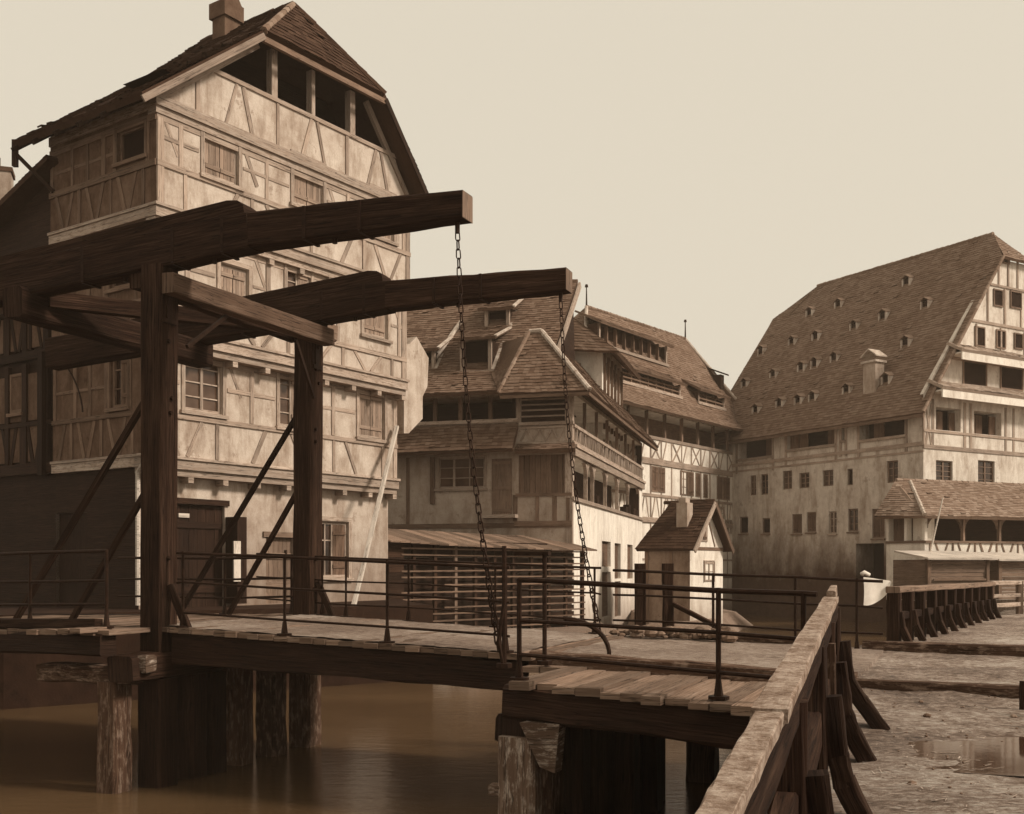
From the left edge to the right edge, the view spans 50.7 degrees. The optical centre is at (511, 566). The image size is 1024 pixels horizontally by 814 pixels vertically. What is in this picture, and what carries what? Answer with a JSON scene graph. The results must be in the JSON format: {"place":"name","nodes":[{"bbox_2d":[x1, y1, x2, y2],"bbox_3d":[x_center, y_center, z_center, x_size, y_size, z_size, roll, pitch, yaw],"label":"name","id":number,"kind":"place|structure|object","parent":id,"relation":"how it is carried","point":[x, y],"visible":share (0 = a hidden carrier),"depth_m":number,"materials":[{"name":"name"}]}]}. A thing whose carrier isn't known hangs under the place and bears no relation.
{"place":"outdoors","nodes":[
{"label":"outdoors","id":0,"kind":"place"},
{"bbox_2d":[0,599,432,709],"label":"quay","id":1,"kind":"structure","parent":0,"point":[21,686],"depth_m":23.46,"materials":[{"name":"stone"}]},
{"bbox_2d":[0,154,57,603],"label":"timber lean to","id":2,"kind":"object","parent":1,"relation":"on","point":[27,500],"visible":0.21,"depth_m":27.77,"materials":[{"name":"wood"}]},
{"bbox_2d":[6,373,21,417],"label":"window","id":3,"kind":"structure","parent":2,"relation":"in","point":[13,413],"depth_m":28.06,"materials":[{"name":"brown wood"}]},
{"bbox_2d":[11,0,428,609],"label":"timber framed house","id":4,"kind":"structure","parent":1,"relation":"on","point":[283,106],"depth_m":27.22,"materials":[{"name":"paint"}]},
{"bbox_2d":[60,513,86,602],"bbox_3d":[-11.117,-0.207,27.005,1.973,2.241,0.050,0,0,34],"label":"door","id":5,"kind":"structure","parent":4,"relation":"in","point":[72,566],"depth_m":26.82,"materials":[{"name":"brown wood"}]},
{"bbox_2d":[68,369,82,411],"bbox_3d":[-10.860,-4.512,26.372,1.294,1.578,0.044,0,0,34],"label":"brace","id":6,"kind":"object","parent":4,"relation":"hanging from","point":[77,389],"visible":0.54,"depth_m":26.10,"materials":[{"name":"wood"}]},
{"bbox_2d":[104,359,129,412],"bbox_3d":[-9.248,-4.440,25.515,0.901,1.549,0.250,0,0,34],"label":"window","id":7,"kind":"structure","parent":4,"relation":"in","point":[120,368],"depth_m":25.65,"materials":[{"name":"brown wood"}]},
{"bbox_2d":[104,281,130,293],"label":"window","id":8,"kind":"structure","parent":4,"relation":"in","point":[118,287],"depth_m":25.43,"materials":[{"name":"brown wood"}]},
{"bbox_2d":[112,116,147,168],"bbox_3d":[-8.827,-9.854,25.141,1.257,0.956,0.250,0,0,34],"label":"window","id":9,"kind":"structure","parent":4,"relation":"in","point":[133,143],"depth_m":25.22,"materials":[{"name":"brown wood"}]},
{"bbox_2d":[177,504,221,607],"bbox_3d":[-7.780,-0.220,26.704,0.110,2.578,1.566,0,0,34],"label":"door","id":10,"kind":"structure","parent":4,"relation":"in","point":[202,531],"depth_m":26.76,"materials":[{"name":"wood"}]},
{"bbox_2d":[180,362,228,419],"bbox_3d":[-7.544,-4.486,26.342,0.250,1.655,1.435,0,0,34],"label":"window","id":11,"kind":"structure","parent":4,"relation":"in","point":[200,387],"depth_m":26.38,"materials":[{"name":"beige wood"}]},
{"bbox_2d":[199,130,244,191],"bbox_3d":[-7.048,-9.987,26.145,0.210,1.484,1.344,0,0,34],"label":"window","id":12,"kind":"structure","parent":4,"relation":"in","point":[217,163],"depth_m":26.15,"materials":[{"name":"brown wood"}]},
{"bbox_2d":[216,260,252,295],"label":"window","id":13,"kind":"structure","parent":4,"relation":"in","point":[230,279],"depth_m":26.72,"materials":[{"name":"brown wood"}]},
{"bbox_2d":[226,517,246,603],"bbox_3d":[-6.977,-0.161,27.317,0.440,2.186,0.305,0,0,34],"label":"door leaf","id":14,"kind":"structure","parent":4,"relation":"in","point":[239,532],"depth_m":27.21,"materials":[{"name":"brown wood"}]},
{"bbox_2d":[266,538,290,603],"bbox_3d":[-6.272,0.108,28.900,0.110,1.743,0.974,0,0,34],"label":"door","id":15,"kind":"structure","parent":4,"relation":"in","point":[274,567],"depth_m":28.90,"materials":[{"name":"wood"}]},
{"bbox_2d":[275,373,293,430],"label":"window","id":16,"kind":"structure","parent":4,"relation":"in","point":[284,388],"depth_m":28.64,"materials":[{"name":"beige wood"}]},
{"bbox_2d":[284,264,313,287],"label":"window","id":17,"kind":"structure","parent":4,"relation":"in","point":[290,279],"depth_m":28.43,"materials":[{"name":"brown wood"}]},
{"bbox_2d":[289,149,326,206],"bbox_3d":[-5.397,-10.094,28.548,0.210,1.457,1.374,0,0,34],"label":"window","id":18,"kind":"structure","parent":4,"relation":"in","point":[302,192],"depth_m":28.50,"materials":[{"name":"brown wood"}]},
{"bbox_2d":[322,516,353,580],"bbox_3d":[-5.066,-0.497,30.566,0.250,1.817,1.474,0,0,34],"label":"window","id":19,"kind":"structure","parent":4,"relation":"in","point":[333,533],"depth_m":30.69,"materials":[{"name":"wood"}]},
{"bbox_2d":[355,388,389,443],"bbox_3d":[-4.088,-4.468,31.338,0.210,1.692,1.391,0,0,34],"label":"window","id":20,"kind":"structure","parent":4,"relation":"in","point":[368,408],"depth_m":31.37,"materials":[{"name":"beige wood"}]},
{"bbox_2d":[360,314,392,343],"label":"window","id":21,"kind":"structure","parent":4,"relation":"in","point":[371,328],"depth_m":31.08,"materials":[{"name":"brown wood"}]},
{"bbox_2d":[369,183,398,246],"bbox_3d":[-3.727,-10.075,30.980,0.210,1.523,1.248,0,0,34],"label":"window","id":22,"kind":"structure","parent":4,"relation":"in","point":[386,239],"depth_m":31.16,"materials":[{"name":"brown wood"}]},
{"bbox_2d":[351,425,398,603],"bbox_3d":[-3.755,-1.572,29.997,0.130,5.212,4.141,0,0,10],"label":"leaning plank","id":23,"kind":"object","parent":1,"relation":"on","point":[376,511],"visible":0.9,"depth_m":29.90,"materials":[{"name":"beige wood"}]},
{"bbox_2d":[0,602,926,813],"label":"water","id":24,"kind":"structure","parent":0,"point":[397,748],"depth_m":16.11,"materials":[{"name":"brown liquid"}]},
{"bbox_2d":[36,651,320,793],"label":"timber pier","id":25,"kind":"structure","parent":24,"relation":"in","point":[195,721],"depth_m":14.97,"materials":[{"name":"brown wood"}]},
{"bbox_2d":[0,613,292,656],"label":"fixed bridge deck","id":26,"kind":"structure","parent":25,"relation":"on","point":[65,634],"depth_m":14.25,"materials":[{"name":"brown wood"}]},
{"bbox_2d":[0,549,113,628],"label":"iron railing","id":27,"kind":"object","parent":26,"relation":"on","point":[30,604],"visible":0.79,"depth_m":14.43,"materials":[{"name":"black metal"}]},
{"bbox_2d":[117,557,292,613],"bbox_3d":[-5.394,0.321,19.192,4.102,1.059,0.192,0,0,23],"label":"iron railing","id":28,"kind":"object","parent":26,"relation":"on","point":[224,579],"visible":0.48,"depth_m":19.04,"materials":[{"name":"black metal"}]},
{"bbox_2d":[13,262,337,652],"bbox_3d":[-5.021,-1.353,16.820,3.269,5.508,4.301,0,0,23],"label":"drawbridge frame","id":29,"kind":"object","parent":25,"relation":"on","point":[164,290],"visible":0.94,"depth_m":14.88,"materials":[{"name":"wood"}]},
{"bbox_2d":[0,190,571,370],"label":"balance beam frame","id":30,"kind":"object","parent":29,"relation":"on","point":[39,285],"visible":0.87,"depth_m":15.27,"materials":[{"name":"wood"}]},
{"bbox_2d":[455,232,501,649],"bbox_3d":[-0.393,-1.487,12.749,0.633,5.054,0.083,0,0,26],"label":"lifting chain","id":31,"kind":"object","parent":30,"relation":"hanging from","point":[485,559],"visible":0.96,"depth_m":12.77,"materials":[{"name":"metal"}]},
{"bbox_2d":[559,301,600,629],"bbox_3d":[1.026,-1.477,16.126,0.662,5.034,0.078,0,0,19],"label":"lifting chain","id":32,"kind":"object","parent":30,"relation":"hanging from","point":[578,510],"visible":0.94,"depth_m":16.16,"materials":[{"name":"metal"}]},
{"bbox_2d":[162,614,623,689],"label":"lifting deck","id":33,"kind":"structure","parent":25,"relation":"on","point":[441,658],"depth_m":13.74,"materials":[{"name":"brown wood"}]},
{"bbox_2d":[175,551,513,652],"bbox_3d":[-2.231,0.400,13.497,4.880,1.207,0.205,0,0,23],"label":"iron railing","id":34,"kind":"object","parent":33,"relation":"on","point":[284,630],"visible":0.88,"depth_m":13.48,"materials":[{"name":"black metal"}]},
{"bbox_2d":[256,553,600,633],"bbox_3d":[-1.504,0.382,17.086,6.102,1.235,0.192,0,0,23],"label":"iron railing","id":35,"kind":"object","parent":33,"relation":"on","point":[408,607],"visible":0.71,"depth_m":17.02,"materials":[{"name":"black metal"}]},
{"bbox_2d":[488,713,718,813],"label":"timber pier","id":36,"kind":"structure","parent":24,"relation":"in","point":[547,768],"depth_m":11.38,"materials":[{"name":"brown wood"}]},
{"bbox_2d":[502,635,882,748],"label":"fixed bridge deck","id":37,"kind":"structure","parent":36,"relation":"on","point":[672,705],"depth_m":10.80,"materials":[{"name":"brown wood"}]},
{"bbox_2d":[496,546,511,667],"bbox_3d":[-0.086,0.448,11.989,0.176,1.355,0.171,0,0,0],"label":"latch post","id":38,"kind":"object","parent":37,"relation":"on","point":[502,634],"visible":1,"depth_m":11.96,"materials":[{"name":"metal"}]},
{"bbox_2d":[515,552,551,665],"bbox_3d":[0.250,0.475,12.356,0.440,1.290,0.171,0,0,26],"label":"latch post","id":39,"kind":"object","parent":37,"relation":"on","point":[544,662],"visible":1,"depth_m":12.28,"materials":[{"name":"metal"}]},
{"bbox_2d":[564,617,610,654],"bbox_3d":[0.951,0.868,12.818,0.680,0.541,0.065,0,0,23],"label":"iron hook","id":40,"kind":"object","parent":37,"relation":"on","point":[599,632],"visible":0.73,"depth_m":12.77,"materials":[{"name":"black metal"}]},
{"bbox_2d":[510,577,817,699],"bbox_3d":[1.329,0.672,10.175,3.056,1.136,0.210,0,0,29],"label":"iron railing","id":41,"kind":"object","parent":37,"relation":"on","point":[717,672],"visible":0.76,"depth_m":10.09,"materials":[{"name":"black metal"}]},
{"bbox_2d":[609,624,737,641],"bbox_3d":[2.413,0.974,15.959,1.916,0.205,0.754,0,0,21],"label":"rubble","id":42,"kind":"object","parent":37,"relation":"on","point":[642,633],"visible":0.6,"depth_m":15.80,"materials":[{"name":"stone"}]},
{"bbox_2d":[613,569,882,648],"bbox_3d":[3.372,0.635,15.870,3.941,1.204,0.192,0,0,23],"label":"iron railing","id":43,"kind":"object","parent":37,"relation":"on","point":[794,603],"visible":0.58,"depth_m":15.81,"materials":[{"name":"black metal"}]},
{"bbox_2d":[0,0,1023,390],"label":"sky","id":44,"kind":"structure","parent":0,"point":[710,165],"materials":[{"name":"beige"}]},
{"bbox_2d":[388,279,658,629],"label":"galleried corner house","id":45,"kind":"structure","parent":0,"point":[513,357],"depth_m":41.51,"materials":[{"name":"grey paint"}]},
{"bbox_2d":[434,453,487,490],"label":"window","id":46,"kind":"structure","parent":45,"relation":"in","point":[453,472],"depth_m":41.21,"materials":[{"name":"brown glass"}]},
{"bbox_2d":[492,458,511,513],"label":"door","id":47,"kind":"structure","parent":45,"relation":"in","point":[501,468],"depth_m":40.65,"materials":[{"name":"brown wood"}]},
{"bbox_2d":[507,622,612,635],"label":"river bank","id":48,"kind":"structure","parent":0,"point":[581,629],"depth_m":37.55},
{"bbox_2d":[388,528,596,628],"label":"drying shed","id":49,"kind":"structure","parent":48,"relation":"on","point":[425,545],"depth_m":36.48,"materials":[{"name":"brown wood"}]},
{"bbox_2d":[574,284,743,610],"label":"strip dormer house","id":50,"kind":"structure","parent":0,"point":[679,397],"depth_m":62.48,"materials":[{"name":"paint"}]},
{"bbox_2d":[652,466,658,491],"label":"window shutter","id":51,"kind":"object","parent":50,"relation":"in","point":[655,470],"depth_m":59.19,"materials":[{"name":"brown wood"}]},
{"bbox_2d":[659,467,664,492],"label":"window shutter","id":52,"kind":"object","parent":50,"relation":"in","point":[661,470],"depth_m":59.74,"materials":[{"name":"brown wood"}]},
{"bbox_2d":[680,470,686,495],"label":"window","id":53,"kind":"structure","parent":50,"relation":"in","point":[680,470],"depth_m":61.90,"materials":[{"name":"wood"}]},
{"bbox_2d":[687,471,693,495],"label":"window shutter","id":54,"kind":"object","parent":50,"relation":"in","point":[690,475],"depth_m":62.59,"materials":[{"name":"brown wood"}]},
{"bbox_2d":[695,473,700,496],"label":"window","id":55,"kind":"structure","parent":50,"relation":"in","point":[697,475],"depth_m":63.35,"materials":[{"name":"brown wood"}]},
{"bbox_2d":[703,474,707,497],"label":"window","id":56,"kind":"structure","parent":50,"relation":"in","point":[705,476],"depth_m":64.17,"materials":[{"name":"brown wood"}]},
{"bbox_2d":[717,476,722,499],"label":"window","id":57,"kind":"structure","parent":50,"relation":"in","point":[719,479],"depth_m":65.77,"materials":[{"name":"brown wood"}]},
{"bbox_2d":[719,506,724,518],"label":"window","id":58,"kind":"structure","parent":50,"relation":"in","point":[723,508],"depth_m":66.18,"materials":[{"name":"brown wood"}]},
{"bbox_2d":[723,477,729,500],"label":"window","id":59,"kind":"structure","parent":50,"relation":"in","point":[726,481],"depth_m":66.55,"materials":[{"name":"brown wood"}]},
{"bbox_2d":[725,520,731,533],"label":"window","id":60,"kind":"structure","parent":50,"relation":"in","point":[730,521],"depth_m":66.88,"materials":[{"name":"brown wood"}]},
{"bbox_2d":[627,609,752,632],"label":"sand spit","id":61,"kind":"structure","parent":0,"point":[732,617],"depth_m":49.84,"materials":[{"name":"brown sand"}]},
{"bbox_2d":[635,498,734,623],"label":"gabled house","id":62,"kind":"structure","parent":61,"relation":"on","point":[685,535],"depth_m":44.86,"materials":[{"name":"paint"}]},
{"bbox_2d":[702,527,707,541],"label":"window","id":63,"kind":"structure","parent":62,"relation":"in","point":[705,538],"depth_m":45.09,"materials":[{"name":"beige paint"}]},
{"bbox_2d":[703,560,714,581],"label":"window","id":64,"kind":"structure","parent":62,"relation":"in","point":[712,561],"depth_m":45.35,"materials":[{"name":"brown wood"}]},
{"bbox_2d":[828,599,1023,813],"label":"ground","id":65,"kind":"structure","parent":0,"point":[1007,627],"depth_m":9.09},
{"bbox_2d":[634,563,645,625],"bbox_3d":[2.005,0.625,16.931,0.188,1.350,0.188,0,0,0],"label":"mooring post","id":66,"kind":"object","parent":65,"relation":"on","point":[638,603],"visible":0.52,"depth_m":16.85,"materials":[{"name":"brown wood"}]},
{"bbox_2d":[662,563,721,628],"bbox_3d":[2.896,0.625,16.640,1.331,1.350,0.227,0,0,36],"label":"mooring post","id":67,"kind":"object","parent":65,"relation":"on","point":[669,605],"visible":0.59,"depth_m":16.88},
{"bbox_2d":[695,585,889,813],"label":"timber barrier","id":68,"kind":"object","parent":65,"relation":"on","point":[803,731],"visible":0.99,"depth_m":4.13,"materials":[{"name":"brown wood"}]},
{"bbox_2d":[715,232,1023,622],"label":"great tannery","id":69,"kind":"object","parent":65,"relation":"on","point":[856,394],"visible":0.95,"depth_m":60.02,"materials":[{"name":"paint"}]},
{"bbox_2d":[738,517,747,534],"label":"window","id":70,"kind":"structure","parent":69,"relation":"in","point":[743,520],"depth_m":66.50,"materials":[{"name":"black glass"}]},
{"bbox_2d":[751,475,755,494],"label":"window","id":71,"kind":"structure","parent":69,"relation":"in","point":[753,478],"depth_m":65.81,"materials":[{"name":"brown wood"}]},
{"bbox_2d":[762,474,767,494],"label":"window","id":72,"kind":"structure","parent":69,"relation":"in","point":[764,476],"depth_m":64.91,"materials":[{"name":"brown wood"}]},
{"bbox_2d":[760,518,769,534],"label":"window","id":73,"kind":"structure","parent":69,"relation":"in","point":[766,521],"depth_m":64.85,"materials":[{"name":"brown wood"}]},
{"bbox_2d":[784,470,791,489],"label":"window","id":74,"kind":"structure","parent":69,"relation":"in","point":[787,474],"depth_m":63.26,"materials":[{"name":"brown wood"}]},
{"bbox_2d":[790,514,802,534],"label":"window","id":75,"kind":"structure","parent":69,"relation":"in","point":[797,518],"depth_m":62.61,"materials":[{"name":"brown wood"}]},
{"bbox_2d":[800,472,808,487],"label":"window","id":76,"kind":"structure","parent":69,"relation":"in","point":[804,477],"depth_m":62.21,"materials":[{"name":"brown wood"}]},
{"bbox_2d":[805,512,816,533],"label":"window","id":77,"kind":"structure","parent":69,"relation":"in","point":[811,515],"depth_m":61.61,"materials":[{"name":"brown wood"}]},
{"bbox_2d":[824,470,832,485],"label":"window","id":78,"kind":"structure","parent":69,"relation":"in","point":[828,474],"depth_m":60.64,"materials":[{"name":"brown wood"}]},
{"bbox_2d":[827,511,836,534],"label":"window","id":79,"kind":"structure","parent":69,"relation":"in","point":[833,514],"depth_m":60.27,"materials":[{"name":"brown wood"}]},
{"bbox_2d":[848,469,852,484],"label":"window","id":80,"kind":"structure","parent":69,"relation":"in","point":[850,471],"depth_m":59.28,"materials":[{"name":"brown wood"}]},
{"bbox_2d":[846,509,858,533],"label":"window","id":81,"kind":"structure","parent":69,"relation":"in","point":[853,513],"depth_m":59.10,"materials":[{"name":"brown wood"}]},
{"bbox_2d":[870,509,884,539],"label":"window","id":82,"kind":"structure","parent":69,"relation":"in","point":[878,524],"depth_m":57.55,"materials":[{"name":"brown wood"}]},
{"bbox_2d":[888,460,897,482],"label":"window","id":83,"kind":"structure","parent":69,"relation":"in","point":[892,465],"depth_m":56.83,"materials":[{"name":"brown wood"}]},
{"bbox_2d":[936,460,950,479],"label":"window","id":84,"kind":"structure","parent":69,"relation":"in","point":[943,468],"depth_m":56.00,"materials":[{"name":"brown wood"}]},
{"bbox_2d":[962,360,986,385],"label":"window","id":85,"kind":"structure","parent":69,"relation":"in","point":[975,373],"depth_m":57.08,"materials":[{"name":"brown wood"}]},
{"bbox_2d":[974,326,984,347],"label":"window","id":86,"kind":"structure","parent":69,"relation":"in","point":[981,330],"depth_m":57.31,"materials":[{"name":"brown wood"}]},
{"bbox_2d":[978,460,992,481],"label":"window","id":87,"kind":"structure","parent":69,"relation":"in","point":[985,468],"depth_m":57.74,"materials":[{"name":"brown glass"}]},
{"bbox_2d":[993,288,1003,307],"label":"window","id":88,"kind":"structure","parent":69,"relation":"in","point":[998,294],"depth_m":58.09,"materials":[{"name":"brown wood"}]},
{"bbox_2d":[996,329,1005,348],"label":"window","id":89,"kind":"structure","parent":69,"relation":"in","point":[997,330],"depth_m":58.15,"materials":[{"name":"brown wood"}]},
{"bbox_2d":[1000,365,1023,391],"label":"window","id":90,"kind":"structure","parent":69,"relation":"in","point":[1010,378],"depth_m":58.66,"materials":[{"name":"brown wood"}]},
{"bbox_2d":[1010,290,1021,309],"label":"window","id":91,"kind":"structure","parent":69,"relation":"in","point":[1015,296],"depth_m":58.85,"materials":[{"name":"brown wood"}]},
{"bbox_2d":[1014,332,1023,349],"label":"window","id":92,"kind":"structure","parent":69,"relation":"in","point":[1018,337],"depth_m":58.97,"materials":[{"name":"brown wood"}]},
{"bbox_2d":[840,690,1017,813],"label":"pebbles","id":93,"kind":"object","parent":65,"relation":"on","point":[947,756],"visible":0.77,"depth_m":8.66,"materials":[{"name":"stone"}]},
{"bbox_2d":[929,498,942,551],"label":"slender pole","id":94,"kind":"object","parent":65,"relation":"on","point":[936,525],"visible":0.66,"depth_m":46.77,"materials":[{"name":"beige wood"}]},
{"bbox_2d":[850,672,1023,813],"bbox_3d":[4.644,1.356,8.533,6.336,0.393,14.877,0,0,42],"label":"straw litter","id":95,"kind":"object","parent":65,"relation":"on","point":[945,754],"visible":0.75,"depth_m":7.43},
{"bbox_2d":[856,678,1018,698],"bbox_3d":[5.700,1.224,9.999,5.464,0.205,0.180,0,0,24],"label":"kerb log","id":96,"kind":"object","parent":65,"relation":"on","point":[1010,691],"visible":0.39,"depth_m":10.57,"materials":[{"name":"brown wood"}]},
{"bbox_2d":[862,641,1023,656],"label":"kerb log","id":97,"kind":"object","parent":65,"relation":"on","point":[1015,650],"visible":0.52,"depth_m":14.86,"materials":[{"name":"brown wood"}]},
{"bbox_2d":[886,582,1001,641],"bbox_3d":[8.818,0.864,21.396,0.409,1.112,10.832,0,0,31],"label":"timber fence","id":98,"kind":"object","parent":65,"relation":"on","point":[952,606],"visible":0.91,"depth_m":19.50,"materials":[{"name":"brown wood"}]},
{"bbox_2d":[860,570,890,604],"bbox_3d":[5.664,0.330,16.821,0.542,0.547,0.072,0,0,-17],"label":"canvas cloth","id":99,"kind":"object","parent":98,"relation":"hanging from","point":[874,593],"visible":0.94,"depth_m":16.81,"materials":[{"name":"white fabric"}]},
{"bbox_2d":[893,550,997,599],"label":"plank shed","id":100,"kind":"structure","parent":65,"relation":"on","point":[927,571],"depth_m":45.44,"materials":[{"name":"brown wood"}]},
{"bbox_2d":[874,478,1023,600],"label":"building","id":101,"kind":"structure","parent":65,"relation":"on","point":[974,516],"depth_m":49.08,"materials":[{"name":"paint"}]},
{"bbox_2d":[907,735,1023,775],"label":"puddle","id":102,"kind":"object","parent":65,"relation":"on","point":[1010,762],"visible":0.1,"depth_m":7.92,"materials":[{"name":"brown liquid"}]},
{"bbox_2d":[962,552,1023,598],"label":"plank shed","id":103,"kind":"structure","parent":65,"relation":"on","point":[1009,562],"depth_m":46.41,"materials":[{"name":"brown wood"}]},
{"bbox_2d":[986,581,1023,613],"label":"timber fence","id":104,"kind":"object","parent":65,"relation":"on","point":[1018,604],"visible":0.66,"depth_m":27.30,"materials":[{"name":"brown wood"}]},
{"bbox_2d":[1019,681,1023,709],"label":"stake","id":105,"kind":"object","parent":65,"relation":"on","point":[1021,695],"visible":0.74,"depth_m":9.73,"materials":[{"name":"brown wood"}]}
]}

